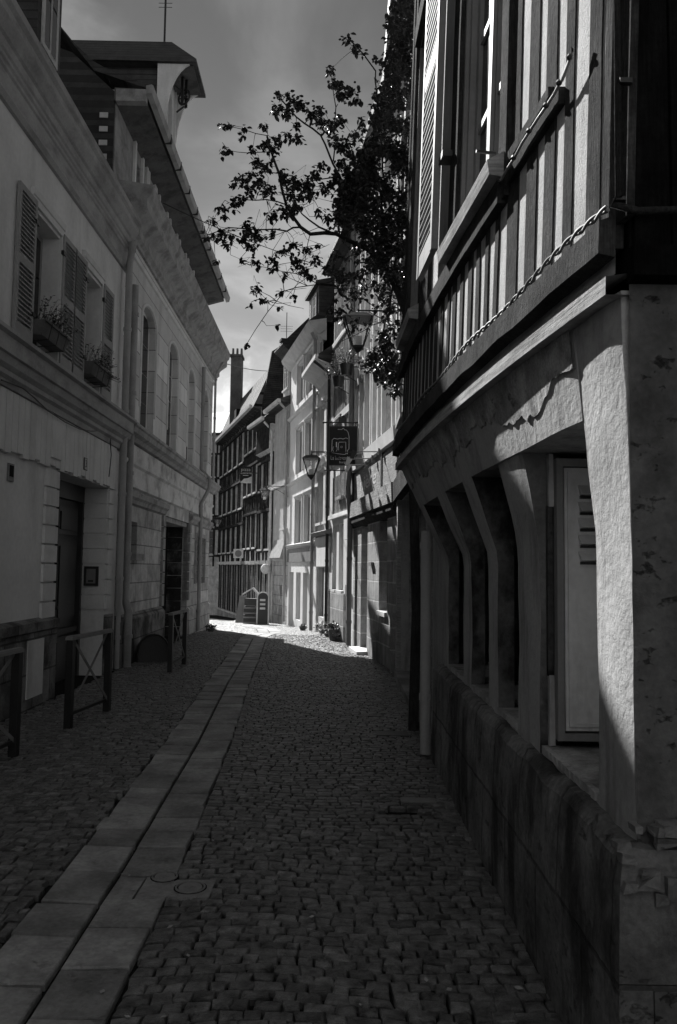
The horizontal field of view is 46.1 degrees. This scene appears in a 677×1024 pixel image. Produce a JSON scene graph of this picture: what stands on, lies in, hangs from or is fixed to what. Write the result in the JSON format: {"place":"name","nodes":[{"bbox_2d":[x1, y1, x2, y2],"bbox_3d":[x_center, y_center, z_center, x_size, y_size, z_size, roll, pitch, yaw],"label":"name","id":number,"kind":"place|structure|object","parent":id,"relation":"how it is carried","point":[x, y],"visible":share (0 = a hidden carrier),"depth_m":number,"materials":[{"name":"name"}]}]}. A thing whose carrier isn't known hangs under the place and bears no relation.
{"place":"outdoors","nodes":[
{"label":"outdoors","id":0,"kind":"place"},
{"bbox_2d":[61,0,387,412],"label":"sky","id":1,"kind":"structure","parent":0,"point":[245,51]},
{"bbox_2d":[0,615,562,1023],"bbox_3d":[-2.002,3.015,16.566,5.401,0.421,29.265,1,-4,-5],"label":"cobbled street","id":2,"kind":"structure","parent":0,"point":[348,709],"depth_m":4.65,"materials":[{"name":"stone"}]},
{"bbox_2d":[0,647,24,757],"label":"street barrier","id":3,"kind":"object","parent":2,"relation":"on","point":[15,659],"visible":0.87,"depth_m":6.86,"materials":[{"name":"black metal"}]},
{"bbox_2d":[0,0,140,721],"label":"plaster house","id":4,"kind":"structure","parent":2,"relation":"on","point":[70,223],"depth_m":9.91,"materials":[{"name":"paint"}]},
{"bbox_2d":[33,233,42,346],"bbox_3d":[-3.792,-2.716,9.683,0.026,1.600,0.853,1,-4,0],"label":"window","id":5,"kind":"structure","parent":4,"relation":"in","point":[39,247],"depth_m":10.04,"materials":[{"name":"paint"}]},
{"bbox_2d":[40,0,59,70],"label":"window","id":6,"kind":"structure","parent":4,"relation":"in","point":[49,42],"depth_m":10.02,"materials":[{"name":"white paint"}]},
{"bbox_2d":[33,295,77,352],"bbox_3d":[-3.410,-2.261,9.629,0.462,0.545,0.978,1,-4,0],"label":"window box","id":7,"kind":"object","parent":4,"relation":"attached to","point":[49,335],"visible":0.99,"depth_m":9.54,"materials":[{"name":"ceramic"}]},
{"bbox_2d":[1,379,111,476],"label":"sagging cable","id":8,"kind":"object","parent":4,"relation":"attached to","point":[61,419],"visible":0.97,"depth_m":9.97,"materials":[{"name":"black metal"}]},
{"bbox_2d":[53,498,77,682],"bbox_3d":[-4.016,1.170,11.703,0.119,2.690,1.023,1,-4,0],"label":"door leaf","id":9,"kind":"structure","parent":4,"relation":"in","point":[67,525],"depth_m":11.64,"materials":[{"name":"paint"}]},
{"bbox_2d":[84,457,87,470],"bbox_3d":[-3.533,-0.669,11.135,0.014,0.170,0.140,1,-4,0],"label":"number plate","id":10,"kind":"object","parent":4,"relation":"attached to","point":[85,463],"visible":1,"depth_m":11.11,"materials":[{"name":"grey metal"}]},
{"bbox_2d":[83,566,98,585],"bbox_3d":[-3.813,0.988,12.275,0.220,0.300,0.040,1,-4,0],"label":"intercom","id":11,"kind":"object","parent":4,"relation":"attached to","point":[91,575],"visible":1,"depth_m":12.26,"materials":[{"name":"black metal"}]},
{"bbox_2d":[84,341,120,387],"bbox_3d":[-3.428,-2.132,11.527,0.441,0.559,1.005,1,-4,0],"label":"window box","id":12,"kind":"object","parent":4,"relation":"attached to","point":[96,373],"visible":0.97,"depth_m":11.40,"materials":[{"name":"ceramic"}]},
{"bbox_2d":[115,241,136,609],"bbox_3d":[-3.446,-1.449,12.903,0.129,6.039,0.185,-3,-5,39],"label":"downpipe","id":13,"kind":"object","parent":4,"relation":"attached to","point":[122,493],"visible":0.92,"depth_m":12.84,"materials":[{"name":"grey metal"}]},
{"bbox_2d":[63,629,113,728],"bbox_3d":[-2.689,1.794,8.614,0.080,0.980,1.088,0,-4,6],"label":"street barrier","id":14,"kind":"object","parent":2,"relation":"on","point":[69,699],"visible":0.9,"depth_m":8.42,"materials":[{"name":"black metal"}]},
{"bbox_2d":[0,620,281,1023],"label":"gutter slabs","id":15,"kind":"structure","parent":2,"relation":"on","point":[48,930],"depth_m":4.22,"materials":[{"name":"grey stone"}]},
{"bbox_2d":[59,27,229,670],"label":"town house","id":16,"kind":"structure","parent":2,"relation":"on","point":[124,95],"depth_m":16.00,"materials":[{"name":"stone"}]},
{"bbox_2d":[114,610,120,668],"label":"downpipe","id":17,"kind":"object","parent":16,"relation":"attached to","point":[117,638],"visible":0.38,"depth_m":12.83,"materials":[{"name":"grey metal"}]},
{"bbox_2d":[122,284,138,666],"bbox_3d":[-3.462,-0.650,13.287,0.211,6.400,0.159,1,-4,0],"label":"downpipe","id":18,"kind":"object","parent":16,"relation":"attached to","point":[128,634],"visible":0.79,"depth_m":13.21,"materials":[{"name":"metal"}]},
{"bbox_2d":[139,313,148,427],"bbox_3d":[-3.726,-2.642,14.991,0.026,2.370,1.147,1,-4,-1],"label":"window","id":19,"kind":"structure","parent":16,"relation":"in","point":[145,354],"depth_m":15.31,"materials":[{"name":"grey glass"}]},
{"bbox_2d":[159,0,171,41],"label":"roof aerial","id":20,"kind":"object","parent":16,"relation":"on","point":[165,7],"visible":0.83,"depth_m":16.53,"materials":[{"name":"black metal"}]},
{"bbox_2d":[166,350,171,446],"bbox_3d":[-3.757,-2.474,17.354,0.026,2.370,1.048,1,-4,-1],"label":"window","id":21,"kind":"structure","parent":16,"relation":"in","point":[170,373],"depth_m":17.74,"materials":[{"name":"grey glass"}]},
{"bbox_2d":[174,76,190,112],"bbox_3d":[-3.334,-8.643,16.232,0.584,0.972,0.305,3,-5,-30],"label":"hoist pulley","id":22,"kind":"object","parent":16,"relation":"attached to","point":[186,97],"visible":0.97,"depth_m":16.28,"materials":[{"name":"black metal"}]},
{"bbox_2d":[186,402,188,460],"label":"window","id":23,"kind":"structure","parent":16,"relation":"in","point":[188,402],"depth_m":20.00,"materials":[{"name":"grey glass"}]},
{"bbox_2d":[196,367,210,630],"bbox_3d":[-3.484,-0.380,20.725,0.324,6.880,0.122,1,-4,0],"label":"downpipe","id":24,"kind":"object","parent":16,"relation":"attached to","point":[201,506],"visible":0.99,"depth_m":20.68,"materials":[{"name":"metal"}]},
{"bbox_2d":[212,362,223,480],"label":"downpipe","id":25,"kind":"object","parent":16,"relation":"attached to","point":[214,417],"visible":0.94,"depth_m":23.02,"materials":[{"name":"grey metal"}]},
{"bbox_2d":[163,203,368,279],"bbox_3d":[-1.511,-5.551,16.320,4.282,1.673,0.014,1,-4,3],"label":"overhead wire","id":26,"kind":"object","parent":16,"relation":"hanging from","point":[238,236],"visible":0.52,"depth_m":16.38,"materials":[{"name":"black metal"}]},
{"bbox_2d":[136,633,167,661],"bbox_3d":[-3.255,2.363,13.962,0.590,0.491,0.344,2,-4,-20],"label":"guard stone","id":27,"kind":"object","parent":2,"relation":"on","point":[152,647],"visible":0.82,"depth_m":13.82,"materials":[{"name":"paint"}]},
{"bbox_2d":[99,876,215,908],"bbox_3d":[-0.903,1.949,4.041,0.512,0.046,0.388,1,-4,0],"label":"gutter patch","id":28,"kind":"object","parent":2,"relation":"on","point":[148,888],"visible":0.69,"depth_m":4.06,"materials":[{"name":"grey stone"}]},
{"bbox_2d":[150,870,178,882],"bbox_3d":[-0.924,1.962,4.233,0.150,0.066,0.150,1,-4,0],"label":"round cover","id":29,"kind":"object","parent":28,"relation":"on","point":[164,876],"visible":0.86,"depth_m":4.22,"materials":[{"name":"grey metal"}]},
{"bbox_2d":[174,880,206,893],"bbox_3d":[-0.762,1.954,4.095,0.170,0.066,0.170,1,-4,0],"label":"round cover","id":30,"kind":"object","parent":28,"relation":"on","point":[190,887],"visible":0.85,"depth_m":4.09,"materials":[{"name":"grey metal"}]},
{"bbox_2d":[167,609,187,672],"bbox_3d":[-2.623,2.109,13.014,0.080,0.980,1.144,1,-4,1],"label":"street barrier","id":31,"kind":"object","parent":2,"relation":"on","point":[171,623],"visible":0.9,"depth_m":12.81,"materials":[{"name":"black metal"}]},
{"bbox_2d":[205,623,216,631],"bbox_3d":[-3.347,3.028,20.879,0.331,0.222,0.322,2,-4,-19],"label":"flower pot","id":32,"kind":"object","parent":2,"relation":"on","point":[210,627],"visible":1,"depth_m":20.84,"materials":[{"name":"ceramic"}]},
{"bbox_2d":[208,412,229,614],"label":"end house","id":33,"kind":"structure","parent":2,"relation":"on","point":[213,572],"depth_m":39.97,"materials":[{"name":"white paint"}]},
{"bbox_2d":[209,530,212,555],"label":"window","id":34,"kind":"structure","parent":33,"relation":"in","point":[211,531],"depth_m":40.07,"materials":[{"name":"grey glass"}]},
{"bbox_2d":[212,382,256,617],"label":"diamond slate house","id":35,"kind":"structure","parent":2,"relation":"on","point":[230,439],"depth_m":36.31,"materials":[{"name":"white paint"}]},
{"bbox_2d":[213,515,223,528],"bbox_3d":[-5.601,0.537,37.724,0.381,0.630,2.124,1,-4,0],"label":"street lantern","id":36,"kind":"object","parent":35,"relation":"attached to","point":[217,518],"visible":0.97,"depth_m":36.84,"materials":[{"name":"black metal"}]},
{"bbox_2d":[229,348,244,424],"bbox_3d":[-4.827,-5.656,37.694,0.600,4.229,0.800,1,-4,0],"label":"chimney stack","id":37,"kind":"object","parent":35,"relation":"on","point":[236,384],"visible":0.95,"depth_m":37.39,"materials":[{"name":"brick"}]},
{"bbox_2d":[234,409,240,418],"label":"roof window","id":38,"kind":"structure","parent":35,"relation":"in","point":[236,412],"depth_m":35.73,"materials":[{"name":"grey glass"}]},
{"bbox_2d":[235,596,245,622],"bbox_3d":[-3.441,3.465,28.417,0.420,0.950,0.490,1,-4,0],"label":"pavement board","id":39,"kind":"object","parent":2,"relation":"on","point":[239,614],"visible":0.75,"depth_m":28.26,"materials":[{"name":"grey paint"}]},
{"bbox_2d":[242,587,258,623],"bbox_3d":[-2.966,3.220,27.430,0.700,1.240,0.455,1,-4,0],"label":"menu board","id":40,"kind":"object","parent":2,"relation":"on","point":[249,612],"visible":0.68,"depth_m":27.21,"materials":[{"name":"paint"}]},
{"bbox_2d":[235,338,286,597],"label":"dark frame house","id":41,"kind":"structure","parent":2,"relation":"on","point":[267,391],"depth_m":31.42,"materials":[{"name":"grey paint"}]},
{"bbox_2d":[233,549,242,557],"bbox_3d":[-3.715,1.651,31.591,0.903,0.355,0.088,1,-4,-7],"label":"plaque sign","id":42,"kind":"object","parent":41,"relation":"attached to","point":[237,553],"visible":0.92,"depth_m":31.54,"materials":[{"name":"metal"}]},
{"bbox_2d":[240,466,256,482],"bbox_3d":[-3.380,-1.460,31.402,0.950,0.656,0.117,1,-4,-5],"label":"pizza sign","id":43,"kind":"object","parent":41,"relation":"attached to","point":[246,474],"visible":1,"depth_m":31.35,"materials":[{"name":"grey metal"}]},
{"bbox_2d":[247,414,274,622],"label":"lath gable house","id":44,"kind":"structure","parent":2,"relation":"on","point":[263,435],"depth_m":29.42,"materials":[{"name":"grey paint"}]},
{"bbox_2d":[0,667,522,1016],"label":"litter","id":45,"kind":"object","parent":2,"relation":"on","point":[425,978],"visible":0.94,"depth_m":3.38,"materials":[{"name":"paper"}]},
{"bbox_2d":[256,592,268,623],"bbox_3d":[-2.546,3.231,26.823,0.423,1.102,0.085,1,-4,0],"label":"arched board","id":46,"kind":"object","parent":2,"relation":"on","point":[262,613],"visible":0.94,"depth_m":26.80,"materials":[{"name":"paint"}]},
{"bbox_2d":[263,318,308,624],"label":"boarded house","id":47,"kind":"structure","parent":2,"relation":"on","point":[276,409],"depth_m":27.46,"materials":[{"name":"wood"}]},
{"bbox_2d":[261,554,269,573],"bbox_3d":[-2.488,1.776,27.140,0.320,0.676,0.320,1,-4,0],"label":"shop lamp","id":48,"kind":"object","parent":47,"relation":"hanging from","point":[265,568],"visible":1,"depth_m":27.03,"materials":[{"name":"paint"}]},
{"bbox_2d":[263,421,272,619],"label":"downpipe","id":49,"kind":"object","parent":47,"relation":"attached to","point":[270,499],"visible":0.7,"depth_m":28.50,"materials":[{"name":"grey metal"}]},
{"bbox_2d":[259,485,284,502],"bbox_3d":[-2.145,-0.584,26.340,0.990,0.613,0.400,1,-4,-6],"label":"street lantern","id":50,"kind":"object","parent":47,"relation":"attached to","point":[264,499],"visible":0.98,"depth_m":26.25,"materials":[{"name":"black metal"}]},
{"bbox_2d":[278,402,288,621],"bbox_3d":[-1.890,-0.059,26.404,0.385,7.330,0.104,2,-4,-18],"label":"downpipe","id":51,"kind":"object","parent":47,"relation":"attached to","point":[285,512],"visible":0.98,"depth_m":26.41,"materials":[{"name":"metal"}]},
{"bbox_2d":[282,367,288,392],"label":"window","id":52,"kind":"structure","parent":47,"relation":"in","point":[286,373],"depth_m":27.17,"materials":[{"name":"grey glass"}]},
{"bbox_2d":[286,315,292,337],"bbox_3d":[-2.040,-7.312,31.351,0.480,1.100,0.029,1,-4,-2],"label":"ridge aerial","id":53,"kind":"object","parent":47,"relation":"on","point":[288,326],"visible":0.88,"depth_m":31.35,"materials":[{"name":"black metal"}]},
{"bbox_2d":[299,623,307,630],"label":"flower pot","id":54,"kind":"object","parent":2,"relation":"on","point":[302,627],"visible":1,"depth_m":22.26,"materials":[{"name":"ceramic"}]},
{"bbox_2d":[281,277,334,630],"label":"tall rendered house","id":55,"kind":"structure","parent":2,"relation":"on","point":[297,358],"depth_m":24.01,"materials":[{"name":"white paint"}]},
{"bbox_2d":[298,499,300,542],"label":"window","id":56,"kind":"structure","parent":55,"relation":"in","point":[299,512],"depth_m":24.95,"materials":[{"name":"grey glass"}]},
{"bbox_2d":[299,572,300,618],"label":"window","id":57,"kind":"structure","parent":55,"relation":"in","point":[300,572],"depth_m":24.73,"materials":[{"name":"white paint"}]},
{"bbox_2d":[299,430,302,472],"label":"window","id":58,"kind":"structure","parent":55,"relation":"in","point":[300,452],"depth_m":25.10,"materials":[{"name":"grey glass"}]},
{"bbox_2d":[300,364,303,401],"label":"window","id":59,"kind":"structure","parent":55,"relation":"in","point":[301,392],"depth_m":25.27,"materials":[{"name":"grey glass"}]},
{"bbox_2d":[307,496,309,541],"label":"window","id":60,"kind":"structure","parent":55,"relation":"in","point":[308,532],"depth_m":23.53,"materials":[{"name":"grey glass"}]},
{"bbox_2d":[309,422,310,466],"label":"window","id":61,"kind":"structure","parent":55,"relation":"in","point":[310,422],"depth_m":23.70,"materials":[{"name":"grey glass"}]},
{"bbox_2d":[309,332,316,630],"bbox_3d":[-0.749,-0.916,22.203,0.204,8.371,0.116,2,-4,-18],"label":"downpipe","id":62,"kind":"object","parent":55,"relation":"attached to","point":[312,514],"visible":0.88,"depth_m":22.13,"materials":[{"name":"grey metal"}]},
{"bbox_2d":[310,292,316,318],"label":"window","id":63,"kind":"structure","parent":55,"relation":"in","point":[313,304],"depth_m":23.27,"materials":[{"name":"white paint"}]},
{"bbox_2d":[320,339,322,351],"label":"window","id":64,"kind":"structure","parent":55,"relation":"in","point":[321,342],"depth_m":22.52,"materials":[{"name":"grey glass"}]},
{"bbox_2d":[198,0,420,731],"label":"climbing tree","id":65,"kind":"object","parent":2,"relation":"on","point":[352,205],"visible":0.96,"depth_m":9.19,"materials":[{"name":"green plant"}]},
{"bbox_2d":[302,346,333,631],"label":"narrow rendered house","id":66,"kind":"structure","parent":2,"relation":"on","point":[313,373],"depth_m":21.25,"materials":[{"name":"white paint"}]},
{"bbox_2d":[315,473,322,525],"bbox_3d":[-0.458,-0.366,21.527,0.200,1.470,0.782,2,-4,-12],"label":"window","id":67,"kind":"structure","parent":66,"relation":"in","point":[317,524],"depth_m":21.79,"materials":[{"name":"grey glass"}]},
{"bbox_2d":[316,410,323,460],"bbox_3d":[-0.435,-2.136,21.654,0.200,1.420,0.782,2,-4,-12],"label":"window","id":68,"kind":"structure","parent":66,"relation":"in","point":[320,456],"depth_m":21.92,"materials":[{"name":"white paint"}]},
{"bbox_2d":[313,360,330,634],"bbox_3d":[-0.456,-0.398,19.983,0.472,6.930,0.095,2,-4,-13],"label":"downpipe","id":69,"kind":"object","parent":66,"relation":"attached to","point":[327,503],"visible":0.86,"depth_m":19.99,"materials":[{"name":"black metal"}]},
{"bbox_2d":[322,568,323,615],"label":"window","id":70,"kind":"structure","parent":66,"relation":"in","point":[323,568],"depth_m":21.47,"materials":[{"name":"grey paint"}]},
{"bbox_2d":[321,475,329,523],"bbox_3d":[-0.262,-0.431,20.578,0.200,1.470,0.782,2,-4,-12],"label":"window","id":71,"kind":"structure","parent":66,"relation":"in","point":[323,522],"depth_m":20.83,"materials":[{"name":"grey glass"}]},
{"bbox_2d":[322,403,330,455],"bbox_3d":[-0.239,-2.201,20.705,0.200,1.420,0.782,2,-4,-12],"label":"window","id":72,"kind":"structure","parent":66,"relation":"in","point":[323,454],"depth_m":21.00,"materials":[{"name":"grey glass"}]},
{"bbox_2d":[313,621,323,632],"bbox_3d":[-0.411,2.953,20.636,0.484,0.394,0.514,1,-4,0],"label":"flower pot","id":73,"kind":"object","parent":2,"relation":"on","point":[320,627],"visible":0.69,"depth_m":20.54,"materials":[{"name":"ceramic"}]},
{"bbox_2d":[319,621,329,636],"bbox_3d":[-0.247,2.834,19.444,0.464,0.411,0.494,1,-4,0],"label":"flower pot","id":74,"kind":"object","parent":2,"relation":"on","point":[326,634],"visible":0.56,"depth_m":19.38,"materials":[{"name":"ceramic"}]},
{"bbox_2d":[327,621,338,640],"bbox_3d":[-0.101,2.731,18.387,0.304,0.469,0.284,-1,-4,18],"label":"flower pot","id":75,"kind":"object","parent":2,"relation":"on","point":[331,629],"visible":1,"depth_m":18.30,"materials":[{"name":"ceramic"}]},
{"bbox_2d":[332,629,340,640],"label":"flower pot","id":76,"kind":"object","parent":2,"relation":"on","point":[338,636],"visible":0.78,"depth_m":18.17,"materials":[{"name":"ceramic"}]},
{"bbox_2d":[321,229,356,644],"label":"lath front house","id":77,"kind":"structure","parent":2,"relation":"on","point":[338,517],"depth_m":18.93,"materials":[{"name":"white paint"}]},
{"bbox_2d":[324,361,348,393],"bbox_3d":[0.000,-3.067,18.063,0.686,0.808,0.681,1,-4,0],"label":"hanging pot","id":78,"kind":"object","parent":77,"relation":"attached to","point":[338,380],"visible":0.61,"depth_m":17.97,"materials":[{"name":"black metal"}]},
{"bbox_2d":[335,524,343,593],"bbox_3d":[0.089,1.082,18.646,0.180,1.640,0.667,2,-4,-11],"label":"window","id":79,"kind":"structure","parent":77,"relation":"in","point":[337,591],"depth_m":18.86,"materials":[{"name":"white paint"}]},
{"bbox_2d":[335,466,344,500],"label":"window","id":80,"kind":"structure","parent":77,"relation":"in","point":[340,497],"depth_m":18.61,"materials":[{"name":"grey glass"}]},
{"bbox_2d":[348,75,403,672],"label":"stone shop house","id":81,"kind":"structure","parent":2,"relation":"on","point":[372,504],"depth_m":14.88,"materials":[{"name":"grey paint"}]},
{"bbox_2d":[302,450,357,479],"bbox_3d":[-0.153,-0.973,16.712,1.217,0.630,0.381,1,-4,0],"label":"street lantern","id":82,"kind":"object","parent":81,"relation":"attached to","point":[312,473],"visible":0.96,"depth_m":16.66,"materials":[{"name":"black metal"}]},
{"bbox_2d":[322,415,357,470],"bbox_3d":[0.089,-1.453,16.747,0.866,1.186,0.080,1,-4,3],"label":"pub sign","id":83,"kind":"object","parent":81,"relation":"attached to","point":[342,438],"visible":0.81,"depth_m":16.73,"materials":[{"name":"black metal"}]},
{"bbox_2d":[331,346,358,381],"bbox_3d":[0.167,-3.177,17.183,0.715,0.785,0.680,1,-4,0],"label":"hanging pot","id":84,"kind":"object","parent":81,"relation":"hanging from","point":[346,368],"visible":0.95,"depth_m":17.10,"materials":[{"name":"black metal"}]},
{"bbox_2d":[346,224,355,645],"bbox_3d":[0.185,-1.988,17.358,0.310,9.703,0.189,1,-4,0],"label":"downpipe","id":85,"kind":"object","parent":81,"relation":"attached to","point":[349,533],"visible":0.53,"depth_m":17.18,"materials":[{"name":"grey metal"}]},
{"bbox_2d":[345,462,366,471],"bbox_3d":[0.333,-0.876,15.492,0.421,0.198,0.140,1,-4,0],"label":"sign floodlight","id":86,"kind":"object","parent":81,"relation":"attached to","point":[347,468],"visible":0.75,"depth_m":15.42,"materials":[{"name":"metal"}]},
{"bbox_2d":[345,455,373,465],"bbox_3d":[0.385,-0.949,14.777,0.521,0.199,0.140,1,-4,0],"label":"sign floodlight","id":87,"kind":"object","parent":81,"relation":"attached to","point":[348,461],"visible":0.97,"depth_m":14.71,"materials":[{"name":"metal"}]},
{"bbox_2d":[350,448,379,459],"bbox_3d":[0.473,-1.026,14.126,0.532,0.198,0.140,1,-4,0],"label":"sign floodlight","id":88,"kind":"object","parent":81,"relation":"attached to","point":[353,454],"visible":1,"depth_m":14.06,"materials":[{"name":"metal"}]},
{"bbox_2d":[360,356,395,389],"bbox_3d":[0.672,-2.292,13.119,0.669,0.576,0.632,1,-4,0],"label":"hanging pot","id":89,"kind":"object","parent":81,"relation":"hanging from","point":[377,371],"visible":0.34,"depth_m":13.05,"materials":[{"name":"black metal"}]},
{"bbox_2d":[376,731,408,736],"bbox_3d":[0.541,2.241,8.020,0.320,0.026,0.220,1,-4,0],"label":"access plate","id":90,"kind":"object","parent":2,"relation":"on","point":[392,733],"visible":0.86,"depth_m":8.01,"materials":[{"name":"black metal"}]},
{"bbox_2d":[400,797,435,804],"bbox_3d":[0.568,2.074,5.702,0.250,0.030,0.110,1,-4,-1],"label":"access plate","id":91,"kind":"object","parent":2,"relation":"on","point":[420,800],"visible":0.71,"depth_m":5.68,"materials":[{"name":"grey paint"}]},
{"bbox_2d":[382,0,488,744],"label":"porch house","id":92,"kind":"structure","parent":2,"relation":"on","point":[403,599],"depth_m":12.16,"materials":[{"name":"paint"}]},
{"bbox_2d":[343,308,396,352],"bbox_3d":[0.518,-2.822,12.433,0.906,0.715,0.476,1,-4,0],"label":"street lantern","id":93,"kind":"object","parent":92,"relation":"attached to","point":[358,346],"visible":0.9,"depth_m":12.36,"materials":[{"name":"black metal"}]},
{"bbox_2d":[372,351,402,384],"bbox_3d":[0.832,-2.163,12.100,0.667,0.574,0.671,1,-4,0],"label":"hanging pot","id":94,"kind":"object","parent":92,"relation":"attached to","point":[385,368],"visible":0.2,"depth_m":12.03,"materials":[{"name":"black metal"}]},
{"bbox_2d":[395,412,401,428],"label":"window","id":95,"kind":"structure","parent":92,"relation":"in","point":[399,421],"depth_m":11.83,"materials":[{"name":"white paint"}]},
{"bbox_2d":[400,256,404,266],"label":"window","id":96,"kind":"structure","parent":92,"relation":"in","point":[403,264],"depth_m":11.65,"materials":[{"name":"grey glass"}]},
{"bbox_2d":[400,110,409,144],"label":"window","id":97,"kind":"structure","parent":92,"relation":"in","point":[402,137],"depth_m":11.87,"materials":[{"name":"white paint"}]},
{"bbox_2d":[405,66,410,109],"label":"window","id":98,"kind":"structure","parent":92,"relation":"in","point":[409,104],"depth_m":10.93,"materials":[{"name":"white paint"}]},
{"bbox_2d":[419,531,432,754],"bbox_3d":[0.785,1.163,7.156,0.116,1.980,0.122,1,-4,0],"label":"downpipe","id":99,"kind":"object","parent":92,"relation":"attached to","point":[426,548],"visible":0.98,"depth_m":7.12,"materials":[{"name":"grey metal"}]},
{"bbox_2d":[392,0,676,1023],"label":"jettied house","id":100,"kind":"structure","parent":2,"relation":"on","point":[536,446],"depth_m":3.33,"materials":[{"name":"paint"}]},
{"bbox_2d":[473,0,502,183],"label":"window","id":101,"kind":"structure","parent":100,"relation":"in","point":[489,41],"depth_m":4.53,"materials":[{"name":"glass"}]},
{"bbox_2d":[394,205,609,439],"bbox_3d":[0.644,-0.812,4.803,0.094,0.049,4.567,1,-4,-4],"label":"twisted cable","id":102,"kind":"object","parent":100,"relation":"on","point":[559,249],"visible":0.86,"depth_m":3.24,"materials":[{"name":"grey paint"}]},
{"bbox_2d":[497,47,573,183],"bbox_3d":[0.804,-1.625,3.337,0.028,0.113,0.838,1,-4,-7],"label":"wall cable","id":103,"kind":"object","parent":100,"relation":"attached to","point":[569,56],"depth_m":3.17,"materials":[{"name":"metal"}]},
{"bbox_2d":[563,468,598,730],"bbox_3d":[1.310,0.392,3.600,0.570,1.185,0.064,1,-4,0],"label":"metal door","id":104,"kind":"structure","parent":100,"relation":"in","point":[580,561],"depth_m":3.60,"materials":[{"name":"grey paint"}]},
{"bbox_2d":[610,0,676,214],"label":"conduit","id":105,"kind":"object","parent":100,"relation":"attached to","point":[619,83],"visible":1,"depth_m":2.53,"materials":[{"name":"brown metal"}]}
]}

